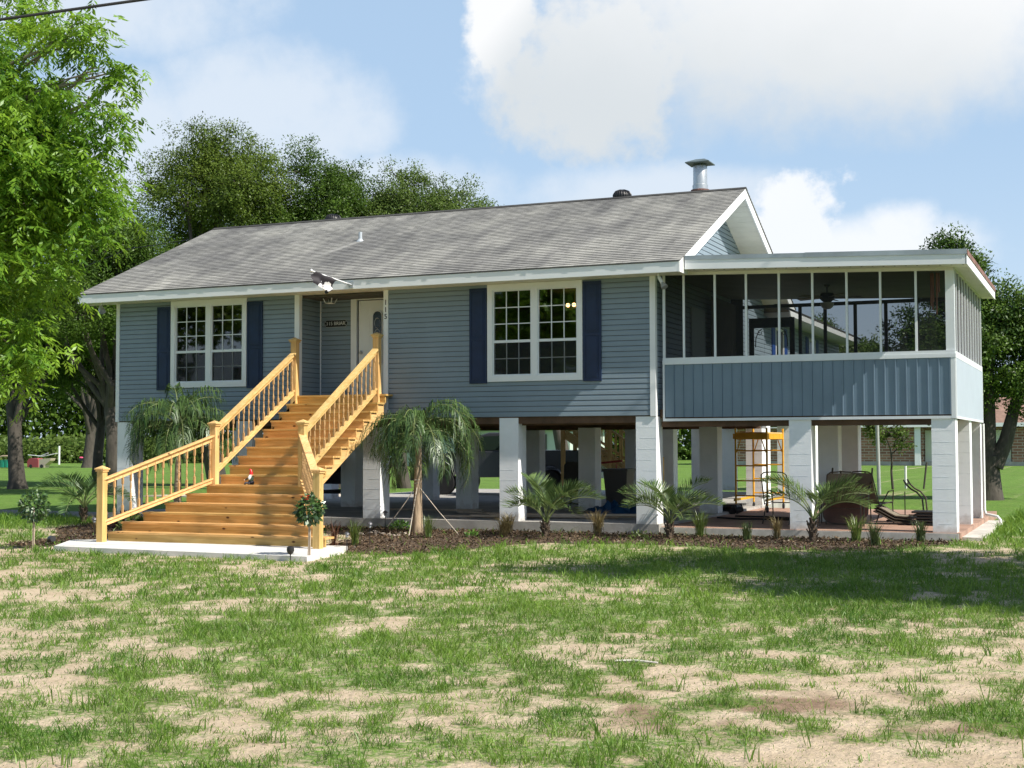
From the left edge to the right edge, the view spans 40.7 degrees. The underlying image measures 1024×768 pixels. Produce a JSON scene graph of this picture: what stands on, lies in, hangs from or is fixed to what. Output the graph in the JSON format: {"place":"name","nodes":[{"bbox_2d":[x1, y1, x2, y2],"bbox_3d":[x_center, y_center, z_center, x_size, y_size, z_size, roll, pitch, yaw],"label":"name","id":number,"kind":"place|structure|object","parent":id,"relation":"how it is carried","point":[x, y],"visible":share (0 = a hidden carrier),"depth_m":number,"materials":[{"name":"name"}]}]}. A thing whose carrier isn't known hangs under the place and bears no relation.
{"place":"outdoors","nodes":[
{"label":"outdoors","id":0,"kind":"place"},
{"bbox_2d":[0,510,109,517],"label":"gravel road","id":1,"kind":"structure","parent":0,"point":[72,513],"depth_m":34.99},
{"bbox_2d":[0,0,147,20],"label":"overhead cable","id":2,"kind":"object","parent":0,"point":[66,10],"visible":1,"depth_m":18.19,"materials":[{"name":"black rubber"}]},
{"bbox_2d":[144,494,340,496],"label":"driveway","id":3,"kind":"structure","parent":0,"point":[184,495],"depth_m":46.19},
{"bbox_2d":[390,430,604,465],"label":"neighbour house","id":4,"kind":"structure","parent":0,"point":[549,442],"depth_m":106.37,"materials":[{"name":"grey"}]},
{"bbox_2d":[0,446,1023,767],"bbox_3d":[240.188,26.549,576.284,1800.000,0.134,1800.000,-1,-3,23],"label":"lawn","id":5,"kind":"structure","parent":0,"point":[836,754],"depth_m":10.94,"materials":[{"name":"plant"}]},
{"bbox_2d":[0,455,7,466],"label":"toy playhouse","id":6,"kind":"object","parent":5,"relation":"on","point":[3,463],"visible":0.35,"depth_m":106.99,"materials":[{"name":"teal plastic"}]},
{"bbox_2d":[17,488,50,548],"bbox_3d":[-8.379,2.378,24.208,0.584,1.140,0.604,2,-3,-37],"label":"standard shrub","id":7,"kind":"object","parent":5,"relation":"on","point":[33,516],"visible":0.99,"depth_m":24.17,"materials":[{"name":"green plant"}]},
{"bbox_2d":[27,458,55,467],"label":"toy car","id":8,"kind":"object","parent":5,"relation":"on","point":[39,462],"visible":1,"depth_m":106.29,"materials":[{"name":"red"}]},
{"bbox_2d":[0,258,112,488],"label":"shade tree","id":9,"kind":"object","parent":5,"relation":"on","point":[16,471],"visible":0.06,"depth_m":55.19,"materials":[{"name":"green plant"}]},
{"bbox_2d":[58,446,59,464],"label":"pole","id":10,"kind":"object","parent":5,"relation":"on","point":[58,455],"visible":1,"depth_m":125.97,"materials":[{"name":"white plastic"}]},
{"bbox_2d":[1,523,120,547],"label":"mulch bed","id":11,"kind":"object","parent":5,"relation":"on","point":[71,530],"visible":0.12,"depth_m":27.16,"materials":[{"name":"soil"}]},
{"bbox_2d":[45,536,55,542],"bbox_3d":[-8.335,2.799,24.866,0.335,0.152,0.119,-2,-3,42],"label":"spot lamp","id":12,"kind":"object","parent":11,"relation":"on","point":[51,538],"visible":0.98,"depth_m":24.76,"materials":[{"name":"black metal"}]},
{"bbox_2d":[32,471,135,521],"bbox_3d":[-9.460,2.491,30.581,2.317,1.239,2.351,-1,-3,23],"label":"pindo palm","id":13,"kind":"object","parent":11,"relation":"on","point":[80,485],"visible":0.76,"depth_m":30.41,"materials":[{"name":"green"}]},
{"bbox_2d":[86,513,95,533],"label":"grass clump","id":14,"kind":"object","parent":11,"relation":"on","point":[93,523],"visible":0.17,"depth_m":27.29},
{"bbox_2d":[109,510,142,527],"bbox_3d":[-7.939,2.802,28.655,0.903,0.464,0.907,-1,-3,23],"label":"bush","id":15,"kind":"object","parent":11,"relation":"on","point":[114,523],"visible":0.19,"depth_m":28.51,"materials":[{"name":"green plant"}]},
{"bbox_2d":[115,513,142,530],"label":"bush","id":16,"kind":"object","parent":11,"relation":"on","point":[136,516],"visible":0.17,"depth_m":26.65,"materials":[{"name":"green plant"}]},
{"bbox_2d":[120,382,238,501],"bbox_3d":[-6.822,1.490,28.283,2.527,3.135,2.583,1,-3,-30],"label":"queen palm","id":17,"kind":"object","parent":11,"relation":"on","point":[178,413],"visible":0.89,"depth_m":27.96,"materials":[{"name":"green"}]},
{"bbox_2d":[39,366,96,467],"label":"shade tree","id":18,"kind":"object","parent":5,"relation":"on","point":[90,404],"visible":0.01,"depth_m":108.54,"materials":[{"name":"grey plant"}]},
{"bbox_2d":[36,350,112,480],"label":"shade tree","id":19,"kind":"object","parent":5,"relation":"on","point":[67,379],"visible":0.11,"depth_m":62.59,"materials":[{"name":"green plant"}]},
{"bbox_2d":[41,281,112,373],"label":"shade tree","id":20,"kind":"object","parent":5,"relation":"on","point":[90,359],"visible":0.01,"depth_m":58.91,"materials":[{"name":"green plant"}]},
{"bbox_2d":[0,0,155,426],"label":"pecan tree","id":21,"kind":"object","parent":5,"relation":"on","point":[50,182],"visible":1,"depth_m":18.90,"materials":[{"name":"green plant"}]},
{"bbox_2d":[0,192,180,494],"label":"oak tree","id":22,"kind":"object","parent":5,"relation":"on","point":[105,383],"visible":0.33,"depth_m":47.46,"materials":[{"name":"green plant"}]},
{"bbox_2d":[0,431,231,462],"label":"distant brush","id":23,"kind":"object","parent":5,"relation":"on","point":[70,446],"visible":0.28,"depth_m":139.15,"materials":[{"name":"green plant"}]},
{"bbox_2d":[0,366,235,453],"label":"distant wood","id":24,"kind":"object","parent":5,"relation":"on","point":[53,415],"visible":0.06,"depth_m":177.18,"materials":[{"name":"plant"}]},
{"bbox_2d":[54,539,347,561],"bbox_3d":[-5.514,2.865,23.698,6.100,0.165,2.350,-1,-3,23],"label":"concrete pad","id":25,"kind":"object","parent":5,"relation":"on","point":[280,553],"visible":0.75,"depth_m":23.10,"materials":[{"name":"concrete"}]},
{"bbox_2d":[94,332,392,548],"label":"front staircase","id":26,"kind":"structure","parent":25,"relation":"on","point":[293,455],"depth_m":25.73,"materials":[{"name":"brown wood"}]},
{"bbox_2d":[244,469,253,484],"bbox_3d":[-4.912,1.730,25.796,0.195,0.299,0.194,-1,-3,23],"label":"garden gnome","id":27,"kind":"object","parent":26,"relation":"on","point":[250,478],"visible":1,"depth_m":25.77,"materials":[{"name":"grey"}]},
{"bbox_2d":[293,491,327,554],"bbox_3d":[-3.188,2.247,21.709,0.543,1.154,0.570,-1,-3,23],"label":"standard shrub","id":28,"kind":"object","parent":25,"relation":"on","point":[315,509],"visible":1,"depth_m":21.64,"materials":[{"name":"green plant"}]},
{"bbox_2d":[109,111,320,483],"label":"oak tree","id":29,"kind":"object","parent":5,"relation":"on","point":[224,183],"visible":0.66,"depth_m":53.86,"materials":[{"name":"green plant"}]},
{"bbox_2d":[287,546,293,559],"bbox_3d":[-3.454,2.656,21.537,0.120,0.263,0.120,-1,-3,23],"label":"spot lamp","id":30,"kind":"object","parent":5,"relation":"on","point":[290,550],"visible":0.95,"depth_m":21.50,"materials":[{"name":"black metal"}]},
{"bbox_2d":[239,133,388,487],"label":"oak tree","id":31,"kind":"object","parent":5,"relation":"on","point":[331,192],"visible":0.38,"depth_m":54.13,"materials":[{"name":"green plant"}]},
{"bbox_2d":[349,154,458,487],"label":"oak tree","id":32,"kind":"object","parent":5,"relation":"on","point":[396,198],"visible":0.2,"depth_m":54.49,"materials":[{"name":"dark green oak leaves"},{"name":"grey bark"}]},
{"bbox_2d":[406,171,498,212],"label":"oak tree","id":33,"kind":"object","parent":5,"relation":"on","point":[441,196],"visible":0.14,"depth_m":54.35,"materials":[{"name":"green plant"}]},
{"bbox_2d":[108,489,817,533],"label":"concrete slab","id":34,"kind":"structure","parent":5,"relation":"on","point":[337,513],"depth_m":29.27,"materials":[{"name":"concrete"}]},
{"bbox_2d":[323,458,391,493],"bbox_3d":[-4.562,2.413,34.342,1.930,1.197,4.100,-1,-3,23],"label":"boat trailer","id":35,"kind":"object","parent":34,"relation":"on","point":[335,477],"visible":0.02,"depth_m":34.17,"materials":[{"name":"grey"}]},
{"bbox_2d":[390,508,482,510],"bbox_3d":[-1.845,2.860,31.461,2.433,0.036,0.140,-1,-3,14],"label":"lumber board","id":36,"kind":"object","parent":34,"relation":"on","point":[439,509],"visible":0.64,"depth_m":31.32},
{"bbox_2d":[78,159,817,523],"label":"raised house","id":37,"kind":"structure","parent":34,"relation":"on","point":[480,319],"depth_m":29.27,"materials":[{"name":"blue plastic"}]},
{"bbox_2d":[12,239,191,291],"bbox_3d":[-17.260,-3.106,46.339,1.272,0.572,29.308,2,-3,-43],"label":"service cable","id":38,"kind":"object","parent":37,"relation":"attached to","point":[137,247],"visible":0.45,"depth_m":37.89,"materials":[{"name":"black rubber"}]},
{"bbox_2d":[99,304,105,313],"bbox_3d":[-9.120,-1.675,30.705,0.187,0.248,0.159,-1,-3,23],"label":"flood lamp","id":39,"kind":"object","parent":37,"relation":"attached to","point":[102,310],"visible":0.99,"depth_m":30.68,"materials":[{"name":"white metal"}]},
{"bbox_2d":[170,298,247,387],"bbox_3d":[-6.550,-0.876,29.989,1.970,1.900,0.170,-1,-3,23],"label":"window","id":40,"kind":"structure","parent":37,"relation":"in","point":[209,337],"depth_m":29.92,"materials":[{"name":"white metal"}]},
{"bbox_2d":[310,269,353,293],"bbox_3d":[-3.592,-2.031,27.613,0.992,0.477,0.151,2,-3,-40],"label":"flag","id":41,"kind":"object","parent":37,"relation":"attached to","point":[324,282],"visible":1,"depth_m":27.53,"materials":[{"name":"fabric"}]},
{"bbox_2d":[324,319,347,327],"bbox_3d":[-3.781,-1.297,29.675,0.580,0.160,0.024,-1,-3,23],"label":"name board","id":42,"kind":"object","parent":37,"relation":"attached to","point":[334,323],"visible":1,"depth_m":29.67,"materials":[{"name":"metal"}]},
{"bbox_2d":[359,300,382,393],"bbox_3d":[-2.845,-0.769,29.218,0.920,2.020,0.113,-1,-3,23],"label":"door","id":43,"kind":"structure","parent":37,"relation":"in","point":[370,312],"depth_m":29.32,"materials":[{"name":"white wood"}]},
{"bbox_2d":[487,280,582,381],"bbox_3d":[0.449,-1.018,26.941,2.000,1.920,0.105,-1,-3,23],"label":"window","id":44,"kind":"structure","parent":37,"relation":"in","point":[534,358],"depth_m":26.90,"materials":[{"name":"white metal"}]},
{"bbox_2d":[566,291,575,309],"bbox_3d":[1.255,-1.704,27.911,0.364,0.428,0.100,-1,-3,23],"label":"chandelier","id":45,"kind":"object","parent":37,"relation":"hanging from","point":[572,303],"visible":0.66,"depth_m":27.91,"materials":[{"name":"white"}]},
{"bbox_2d":[658,274,667,288],"bbox_3d":[2.781,-1.903,25.588,0.224,0.303,0.129,-2,-3,42],"label":"flood lamp","id":46,"kind":"object","parent":37,"relation":"attached to","point":[664,285],"visible":1,"depth_m":25.56,"materials":[{"name":"white metal"}]},
{"bbox_2d":[660,249,1001,532],"bbox_3d":[6.466,0.314,27.364,5.772,5.233,6.339,-1,-3,23],"label":"screened porch","id":47,"kind":"object","parent":37,"relation":"attached to","point":[838,349],"visible":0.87,"depth_m":25.02,"materials":[{"name":"blue metal"}]},
{"bbox_2d":[410,432,605,494],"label":"pickup truck","id":48,"kind":"object","parent":34,"relation":"on","point":[489,464],"visible":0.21,"depth_m":40.85,"materials":[{"name":"grey paint"}]},
{"bbox_2d":[443,515,617,518],"bbox_3d":[0.354,2.712,28.230,3.650,0.036,0.140,-1,-3,14],"label":"lumber board","id":49,"kind":"object","parent":34,"relation":"on","point":[526,517],"visible":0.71,"depth_m":28.14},
{"bbox_2d":[469,514,635,517],"bbox_3d":[0.846,2.664,27.856,3.471,0.036,0.140,-1,-3,12],"label":"lumber board","id":50,"kind":"object","parent":34,"relation":"on","point":[474,515],"visible":0.64,"depth_m":27.77,"materials":[{"name":"wood"}]},
{"bbox_2d":[489,513,635,515],"bbox_3d":[1.105,2.627,27.828,3.304,0.066,0.140,-1,-3,21],"label":"lumber board","id":51,"kind":"object","parent":50,"relation":"on","point":[569,514],"visible":0.57,"depth_m":27.71,"materials":[{"name":"wood"}]},
{"bbox_2d":[560,462,578,504],"bbox_3d":[1.427,2.386,33.100,0.533,1.045,0.550,-1,-3,23],"label":"office chair","id":52,"kind":"object","parent":34,"relation":"on","point":[570,470],"visible":0.4,"depth_m":33.29,"materials":[{"name":"black metal"}]},
{"bbox_2d":[601,460,621,467],"bbox_3d":[2.267,2.385,33.195,0.805,1.128,0.527,-1,-3,23],"label":"sawhorse","id":53,"kind":"object","parent":34,"relation":"on","point":[606,462],"visible":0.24,"depth_m":33.13,"materials":[{"name":"wood"}]},
{"bbox_2d":[561,430,663,497],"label":"staircase","id":54,"kind":"structure","parent":34,"relation":"on","point":[606,454],"depth_m":38.89,"materials":[{"name":"brown wood"}]},
{"bbox_2d":[602,468,635,504],"bbox_3d":[2.327,2.316,29.923,0.580,0.968,0.638,-1,-3,23],"label":"trash bin","id":55,"kind":"object","parent":34,"relation":"on","point":[616,480],"visible":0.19,"depth_m":29.70,"materials":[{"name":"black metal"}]},
{"bbox_2d":[582,500,667,515],"bbox_3d":[2.279,2.592,29.039,1.900,0.342,0.800,-1,-3,23],"label":"tarp","id":56,"kind":"object","parent":34,"relation":"on","point":[612,507],"visible":0.52,"depth_m":28.91,"materials":[{"name":"blue"}]},
{"bbox_2d":[723,504,743,513],"bbox_3d":[4.760,2.779,30.770,0.858,0.265,0.475,-1,-3,23],"label":"cover heap","id":57,"kind":"object","parent":34,"relation":"on","point":[733,508],"visible":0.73,"depth_m":30.54,"materials":[{"name":"black fabric"}]},
{"bbox_2d":[5,520,961,553],"bbox_3d":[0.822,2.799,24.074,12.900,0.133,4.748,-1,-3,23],"label":"mulch bed","id":58,"kind":"object","parent":5,"relation":"on","point":[841,547],"visible":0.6,"depth_m":24.26,"materials":[{"name":"wood"}]},
{"bbox_2d":[324,519,340,545],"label":"grass clump","id":59,"kind":"object","parent":58,"relation":"on","point":[334,541],"visible":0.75,"depth_m":24.49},
{"bbox_2d":[344,532,349,549],"bbox_3d":[-2.800,2.692,23.433,0.110,0.373,0.110,-1,-3,23],"label":"path light","id":60,"kind":"object","parent":58,"relation":"on","point":[346,534],"visible":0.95,"depth_m":23.42,"materials":[{"name":"silver metal"}]},
{"bbox_2d":[347,519,365,544],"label":"grass clump","id":61,"kind":"object","parent":58,"relation":"on","point":[355,534],"visible":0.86,"depth_m":24.54,"materials":[{"name":"plant"}]},
{"bbox_2d":[367,521,372,544],"bbox_3d":[-2.529,2.670,24.571,0.110,0.454,0.110,-1,-3,23],"label":"path light","id":62,"kind":"object","parent":58,"relation":"on","point":[369,523],"visible":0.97,"depth_m":24.56,"materials":[{"name":"silver metal"}]},
{"bbox_2d":[359,530,406,535],"bbox_3d":[-2.462,2.833,26.258,0.994,0.073,0.665,-1,-3,23],"label":"rubble","id":63,"kind":"object","parent":58,"relation":"on","point":[375,532],"visible":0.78,"depth_m":26.14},
{"bbox_2d":[388,519,411,529],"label":"bush","id":64,"kind":"object","parent":58,"relation":"on","point":[397,523],"visible":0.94,"depth_m":27.38,"materials":[{"name":"green plant"}]},
{"bbox_2d":[358,397,485,532],"bbox_3d":[-1.679,1.596,26.485,2.462,2.733,2.312,-1,-3,23],"label":"queen palm","id":65,"kind":"object","parent":58,"relation":"on","point":[415,424],"visible":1,"depth_m":26.16,"materials":[{"name":"green"}]},
{"bbox_2d":[387,479,458,534],"bbox_3d":[-1.695,2.343,26.270,1.215,1.065,0.912,1,-3,-15],"label":"guy rope","id":66,"kind":"object","parent":65,"relation":"attached to","point":[414,505],"visible":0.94,"depth_m":26.30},
{"bbox_2d":[420,516,442,537],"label":"grass clump","id":67,"kind":"object","parent":58,"relation":"on","point":[428,528],"visible":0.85,"depth_m":25.41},
{"bbox_2d":[464,529,478,536],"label":"bush","id":68,"kind":"object","parent":58,"relation":"on","point":[470,533],"visible":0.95,"depth_m":25.42,"materials":[{"name":"green plant"}]},
{"bbox_2d":[491,513,519,536],"bbox_3d":[-0.202,2.591,25.420,0.737,0.464,0.778,0,-3,-10],"label":"grass clump","id":69,"kind":"object","parent":58,"relation":"on","point":[503,527],"visible":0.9,"depth_m":25.36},
{"bbox_2d":[499,511,520,532],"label":"grass clump","id":70,"kind":"object","parent":58,"relation":"on","point":[509,530],"visible":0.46,"depth_m":26.33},
{"bbox_2d":[500,471,605,536],"bbox_3d":[0.734,2.219,25.359,2.085,1.270,1.999,-1,-3,23],"label":"pindo palm","id":71,"kind":"object","parent":58,"relation":"on","point":[551,496],"visible":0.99,"depth_m":25.17,"materials":[{"name":"green"}]},
{"bbox_2d":[585,510,610,534],"bbox_3d":[1.565,2.556,25.699,0.779,0.543,0.657,-1,-3,9],"label":"grass clump","id":72,"kind":"object","parent":58,"relation":"on","point":[598,524],"visible":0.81,"depth_m":25.65,"materials":[{"name":"plant"}]},
{"bbox_2d":[629,529,649,539],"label":"bush","id":73,"kind":"object","parent":58,"relation":"on","point":[638,532],"visible":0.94,"depth_m":24.54,"materials":[{"name":"green plant"}]},
{"bbox_2d":[617,476,725,537],"bbox_3d":[2.819,2.220,24.823,2.094,1.211,1.913,-1,-3,23],"label":"pindo palm","id":74,"kind":"object","parent":58,"relation":"on","point":[669,502],"visible":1,"depth_m":24.73,"materials":[{"name":"green"}]},
{"bbox_2d":[691,511,711,536],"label":"grass clump","id":75,"kind":"object","parent":58,"relation":"on","point":[699,527],"visible":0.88,"depth_m":25.07,"materials":[{"name":"plant"}]},
{"bbox_2d":[738,520,759,540],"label":"grass clump","id":76,"kind":"object","parent":58,"relation":"on","point":[747,534],"visible":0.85,"depth_m":24.13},
{"bbox_2d":[767,516,784,538],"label":"grass clump","id":77,"kind":"object","parent":58,"relation":"on","point":[777,528],"visible":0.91,"depth_m":24.53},
{"bbox_2d":[757,472,875,541],"bbox_3d":[5.310,2.125,23.776,2.105,1.296,1.768,0,-3,1],"label":"pindo palm","id":78,"kind":"object","parent":58,"relation":"on","point":[813,521],"visible":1,"depth_m":23.90,"materials":[{"name":"green"}]},
{"bbox_2d":[842,514,871,540],"bbox_3d":[5.971,2.483,23.910,0.745,0.509,0.726,-1,-3,23],"label":"grass clump","id":79,"kind":"object","parent":58,"relation":"on","point":[856,531],"visible":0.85,"depth_m":23.87,"materials":[{"name":"plant"}]},
{"bbox_2d":[864,519,893,545],"bbox_3d":[6.018,2.463,22.905,0.715,0.461,0.637,-1,-3,23],"label":"grass clump","id":80,"kind":"object","parent":58,"relation":"on","point":[874,534],"visible":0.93,"depth_m":22.92,"materials":[{"name":"plant"}]},
{"bbox_2d":[906,519,929,542],"bbox_3d":[6.964,2.499,23.582,0.553,0.443,0.534,-1,-3,23],"label":"grass clump","id":81,"kind":"object","parent":58,"relation":"on","point":[920,533],"visible":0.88,"depth_m":23.54,"materials":[{"name":"plant"}]},
{"bbox_2d":[552,430,568,449],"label":"oak tree","id":82,"kind":"object","parent":5,"relation":"on","point":[557,437],"depth_m":71.47,"materials":[{"name":"grey plant"}]},
{"bbox_2d":[615,659,657,663],"bbox_3d":[1.021,2.266,11.304,0.355,0.025,0.052,-1,-3,16],"label":"stick","id":83,"kind":"object","parent":5,"relation":"on","point":[644,661],"visible":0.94,"depth_m":11.30,"materials":[{"name":"beige"}]},
{"bbox_2d":[606,370,1009,459],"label":"distant wood","id":84,"kind":"object","parent":5,"relation":"on","point":[686,441],"visible":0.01,"depth_m":152.54,"materials":[{"name":"green plant"}]},
{"bbox_2d":[875,425,880,494],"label":"clothes post","id":85,"kind":"object","parent":5,"relation":"on","point":[878,460],"visible":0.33,"depth_m":46.07,"materials":[{"name":"silver metal"}]},
{"bbox_2d":[737,397,1023,465],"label":"brick house","id":86,"kind":"structure","parent":5,"relation":"on","point":[920,454],"depth_m":109.22,"materials":[{"name":"brick"}]},
{"bbox_2d":[925,430,1010,461],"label":"garage door","id":87,"kind":"structure","parent":86,"relation":"in","point":[928,440],"depth_m":109.11,"materials":[{"name":"grey"}]},
{"bbox_2d":[861,425,917,488],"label":"sapling","id":88,"kind":"object","parent":5,"relation":"on","point":[884,433],"visible":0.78,"depth_m":51.44,"materials":[{"name":"green plant"}]},
{"bbox_2d":[904,466,906,488],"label":"stake","id":89,"kind":"object","parent":5,"relation":"on","point":[905,474],"visible":1,"depth_m":52.29,"materials":[{"name":"white plastic"}]},
{"bbox_2d":[923,462,927,488],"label":"stake","id":90,"kind":"object","parent":5,"relation":"on","point":[925,475],"visible":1,"depth_m":51.83,"materials":[{"name":"brown wood"}]},
{"bbox_2d":[919,223,1023,500],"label":"shade tree","id":91,"kind":"object","parent":5,"relation":"on","point":[1002,322],"visible":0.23,"depth_m":41.62,"materials":[{"name":"green plant"}]},
{"bbox_2d":[962,520,1003,540],"bbox_3d":[9.152,2.912,26.687,0.330,0.260,5.850,-1,-3,23],"label":"concrete footing","id":92,"kind":"object","parent":5,"relation":"on","point":[980,530],"visible":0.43,"depth_m":25.64,"materials":[{"name":"concrete"}]},
{"bbox_2d":[0,0,1023,445],"label":"sky","id":93,"kind":"structure","parent":0,"point":[846,125],"materials":[{"name":"blue"}]},
{"bbox_2d":[662,508,996,538],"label":"patio","id":94,"kind":"structure","parent":0,"point":[719,523],"depth_m":26.77,"materials":[{"name":"brick"}]},
{"bbox_2d":[733,428,784,512],"bbox_3d":[5.792,1.995,32.318,0.864,1.914,2.176,-1,-3,23],"label":"rolling scaffold","id":95,"kind":"object","parent":94,"relation":"on","point":[761,436],"visible":0.78,"depth_m":31.50,"materials":[{"name":"metal"}]},
{"bbox_2d":[717,515,818,520],"bbox_3d":[5.228,2.750,28.239,1.062,0.036,2.252,2,-3,-40],"label":"hose","id":96,"kind":"object","parent":94,"relation":"on","point":[777,518],"visible":0.65,"depth_m":28.39,"materials":[{"name":"black rubber"}]},
{"bbox_2d":[761,471,789,524],"bbox_3d":[5.189,2.200,26.780,0.626,1.028,0.660,-2,-3,33],"label":"patio chair","id":97,"kind":"object","parent":94,"relation":"on","point":[766,503],"visible":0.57,"depth_m":26.80,"materials":[{"name":"brown metal"}]},
{"bbox_2d":[661,527,958,541],"bbox_3d":[5.242,2.800,24.820,5.330,0.338,0.051,-1,-3,23],"label":"patio edge","id":98,"kind":"object","parent":94,"relation":"attached to","point":[833,534],"visible":0.36,"depth_m":24.70,"materials":[{"name":"concrete"}]},
{"bbox_2d":[821,471,854,523],"bbox_3d":[6.322,2.197,26.783,0.626,1.028,0.660,0,-3,3],"label":"patio chair","id":99,"kind":"object","parent":94,"relation":"on","point":[831,475],"visible":0.35,"depth_m":26.52,"materials":[{"name":"wicker"}]},
{"bbox_2d":[816,488,865,526],"bbox_3d":[6.104,2.302,25.745,0.940,0.718,0.440,-1,-3,23],"label":"side table","id":100,"kind":"object","parent":94,"relation":"on","point":[848,508],"visible":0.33,"depth_m":25.67,"materials":[{"name":"brown metal"}]},
{"bbox_2d":[822,468,872,524],"bbox_3d":[6.486,2.150,26.615,0.871,1.062,0.986,-1,-3,23],"label":"patio chair","id":101,"kind":"object","parent":94,"relation":"on","point":[832,516],"visible":0.55,"depth_m":26.24,"materials":[{"name":"wicker"}]},
{"bbox_2d":[852,471,893,523],"bbox_3d":[7.004,2.202,26.928,0.660,1.028,0.626,2,-3,-37],"label":"patio chair","id":102,"kind":"object","parent":94,"relation":"on","point":[867,476],"visible":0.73,"depth_m":26.71,"materials":[{"name":"brown metal"}]},
{"bbox_2d":[873,510,910,522],"bbox_3d":[7.366,2.552,26.683,0.679,0.236,0.627,-1,-3,23],"label":"sun lounger","id":103,"kind":"object","parent":94,"relation":"on","point":[889,518],"visible":0.59,"depth_m":26.48,"materials":[{"name":"brown metal"}]},
{"bbox_2d":[874,507,912,520],"bbox_3d":[7.380,2.502,26.679,0.679,0.236,0.627,-1,-3,23],"label":"sun lounger","id":104,"kind":"object","parent":103,"relation":"on","point":[891,516],"visible":0.62,"depth_m":26.49,"materials":[{"name":"brown metal"}]},
{"bbox_2d":[876,504,912,517],"bbox_3d":[7.394,2.451,26.675,0.679,0.236,0.627,-1,-3,23],"label":"sun lounger","id":105,"kind":"object","parent":104,"relation":"on","point":[889,511],"visible":0.82,"depth_m":26.60,"materials":[{"name":"beige fabric"}]},
{"bbox_2d":[886,479,927,522],"bbox_3d":[7.832,2.308,27.392,0.741,0.839,0.584,-1,-3,23],"label":"chair frame","id":106,"kind":"object","parent":94,"relation":"on","point":[910,488],"visible":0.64,"depth_m":27.14,"materials":[{"name":"brown metal"}]},
{"bbox_2d":[909,510,932,524],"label":"folded chairs","id":107,"kind":"object","parent":94,"relation":"on","point":[926,516],"visible":0.6,"depth_m":26.05,"materials":[{"name":"wood"}]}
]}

